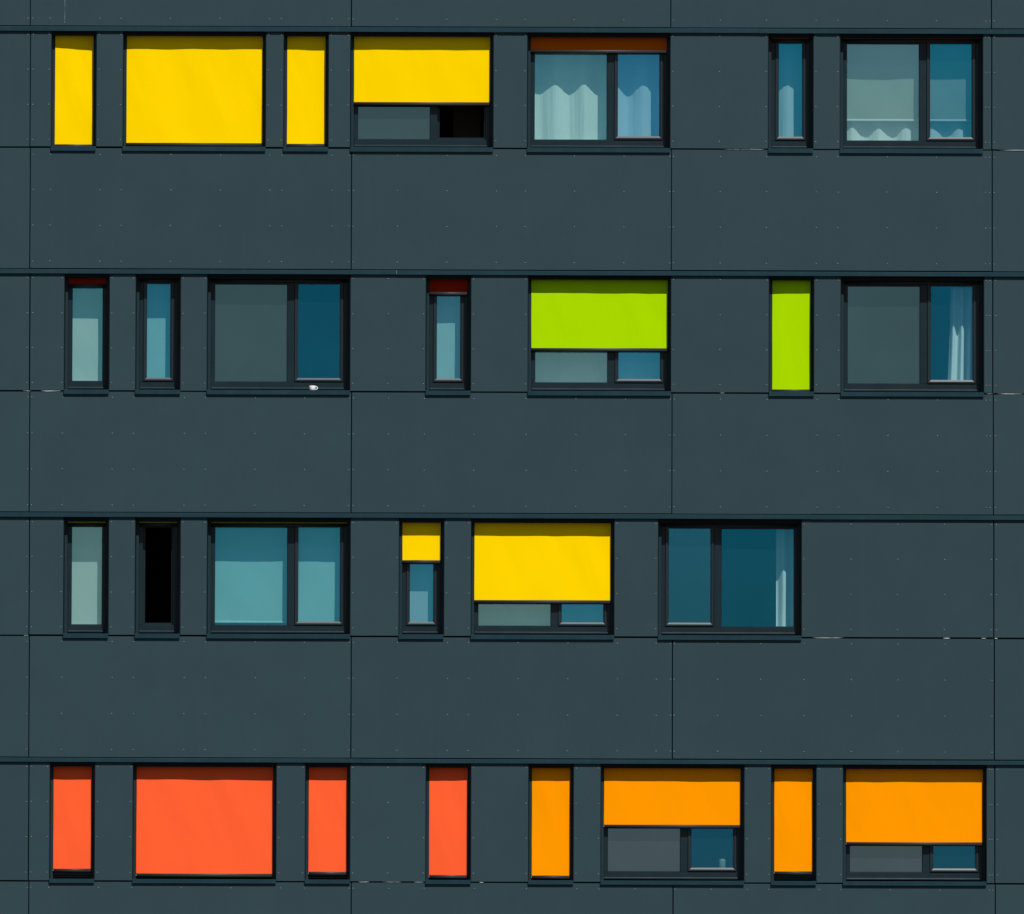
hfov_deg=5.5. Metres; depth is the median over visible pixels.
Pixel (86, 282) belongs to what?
roller blind
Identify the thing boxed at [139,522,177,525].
roller blind
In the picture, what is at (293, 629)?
window
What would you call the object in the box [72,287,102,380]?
window pane
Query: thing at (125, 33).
window
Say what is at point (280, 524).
roller blind
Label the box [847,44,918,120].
window shade
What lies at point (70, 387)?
window
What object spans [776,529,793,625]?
curtain
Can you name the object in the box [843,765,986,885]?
window
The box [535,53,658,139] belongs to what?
curtain
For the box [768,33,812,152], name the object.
window
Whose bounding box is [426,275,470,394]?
window
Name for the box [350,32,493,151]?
window
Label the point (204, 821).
roller blind
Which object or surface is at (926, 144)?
window
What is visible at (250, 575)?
window shade
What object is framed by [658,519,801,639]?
window
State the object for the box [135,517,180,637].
window
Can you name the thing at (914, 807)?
roller blind
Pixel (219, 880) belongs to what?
window
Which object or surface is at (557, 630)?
window
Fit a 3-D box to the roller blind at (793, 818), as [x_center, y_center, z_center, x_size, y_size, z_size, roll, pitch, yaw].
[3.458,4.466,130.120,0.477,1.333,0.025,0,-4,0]
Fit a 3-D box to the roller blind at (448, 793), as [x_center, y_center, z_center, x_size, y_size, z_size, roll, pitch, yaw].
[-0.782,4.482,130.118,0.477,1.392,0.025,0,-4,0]
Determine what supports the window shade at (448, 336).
attached to the apartment building
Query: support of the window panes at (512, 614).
on the apartment building
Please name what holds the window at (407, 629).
in the apartment building
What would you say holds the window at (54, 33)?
in the apartment building
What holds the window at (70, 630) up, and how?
in the apartment building
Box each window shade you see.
[72,527,101,623]
[215,528,286,622]
[298,528,339,621]
[437,295,459,377]
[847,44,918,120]
[930,45,970,120]
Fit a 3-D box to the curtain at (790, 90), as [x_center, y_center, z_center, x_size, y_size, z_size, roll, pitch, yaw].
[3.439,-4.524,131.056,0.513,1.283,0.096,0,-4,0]
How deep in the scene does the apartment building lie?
130.34 m
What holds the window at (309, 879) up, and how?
in the apartment building
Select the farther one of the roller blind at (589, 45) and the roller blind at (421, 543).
the roller blind at (589, 45)
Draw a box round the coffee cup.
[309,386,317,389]
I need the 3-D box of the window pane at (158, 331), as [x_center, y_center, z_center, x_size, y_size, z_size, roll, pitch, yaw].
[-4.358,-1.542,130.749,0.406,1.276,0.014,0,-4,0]
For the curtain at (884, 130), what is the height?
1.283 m
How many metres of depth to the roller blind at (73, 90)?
130.75 m
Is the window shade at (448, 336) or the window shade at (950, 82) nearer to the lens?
the window shade at (448, 336)
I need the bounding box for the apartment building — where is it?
[0,0,1023,913]
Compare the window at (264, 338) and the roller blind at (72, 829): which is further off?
the window at (264, 338)
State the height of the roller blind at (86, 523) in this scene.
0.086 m
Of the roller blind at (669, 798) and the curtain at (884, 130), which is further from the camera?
the curtain at (884, 130)
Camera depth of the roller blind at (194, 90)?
130.75 m
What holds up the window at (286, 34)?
in the apartment building
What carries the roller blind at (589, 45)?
attached to the apartment building
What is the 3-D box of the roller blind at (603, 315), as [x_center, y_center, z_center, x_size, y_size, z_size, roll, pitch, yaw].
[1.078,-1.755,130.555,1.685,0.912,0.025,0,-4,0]
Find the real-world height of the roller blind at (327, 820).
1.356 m
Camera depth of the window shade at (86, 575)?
130.54 m
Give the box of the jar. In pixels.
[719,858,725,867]
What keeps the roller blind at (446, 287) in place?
attached to the apartment building
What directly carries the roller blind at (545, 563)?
attached to the apartment building
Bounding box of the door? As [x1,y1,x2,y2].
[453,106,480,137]
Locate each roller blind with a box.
[53,766,91,871]
[54,36,92,145]
[68,278,106,286]
[68,522,105,525]
[126,36,262,146]
[136,767,272,876]
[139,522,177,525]
[211,522,347,526]
[287,37,324,146]
[308,767,346,874]
[354,37,489,105]
[402,523,440,563]
[429,279,467,294]
[429,768,467,878]
[474,523,610,603]
[531,37,666,52]
[531,280,667,351]
[531,768,569,878]
[604,768,740,827]
[772,281,810,391]
[774,769,812,874]
[846,769,982,845]
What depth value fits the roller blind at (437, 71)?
130.76 m
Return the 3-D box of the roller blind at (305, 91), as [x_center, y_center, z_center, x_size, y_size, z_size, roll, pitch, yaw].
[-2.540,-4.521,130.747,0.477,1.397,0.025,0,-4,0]
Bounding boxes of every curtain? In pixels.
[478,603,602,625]
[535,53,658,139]
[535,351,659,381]
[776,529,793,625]
[779,45,801,136]
[847,121,970,140]
[948,287,971,379]
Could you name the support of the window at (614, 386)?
in the apartment building
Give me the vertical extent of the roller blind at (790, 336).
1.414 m
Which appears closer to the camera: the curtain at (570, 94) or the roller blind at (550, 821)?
the roller blind at (550, 821)
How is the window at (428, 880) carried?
in the apartment building
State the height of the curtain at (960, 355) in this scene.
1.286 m
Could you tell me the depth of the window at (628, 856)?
130.17 m
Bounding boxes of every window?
[49,762,94,882]
[51,31,96,150]
[63,517,108,637]
[64,274,109,393]
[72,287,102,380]
[122,31,265,150]
[132,762,276,883]
[135,274,180,393]
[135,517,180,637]
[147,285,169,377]
[207,274,350,394]
[207,517,350,638]
[283,32,328,151]
[305,763,350,883]
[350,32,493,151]
[399,518,443,638]
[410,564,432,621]
[425,763,470,883]
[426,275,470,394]
[471,518,614,639]
[527,32,670,152]
[528,275,670,395]
[528,764,573,884]
[600,764,743,884]
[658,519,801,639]
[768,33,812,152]
[769,276,813,395]
[771,764,815,884]
[840,34,982,153]
[840,276,983,396]
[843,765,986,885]
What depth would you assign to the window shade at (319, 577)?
130.54 m
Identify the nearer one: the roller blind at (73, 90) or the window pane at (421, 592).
the window pane at (421, 592)
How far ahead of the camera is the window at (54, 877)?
130.11 m

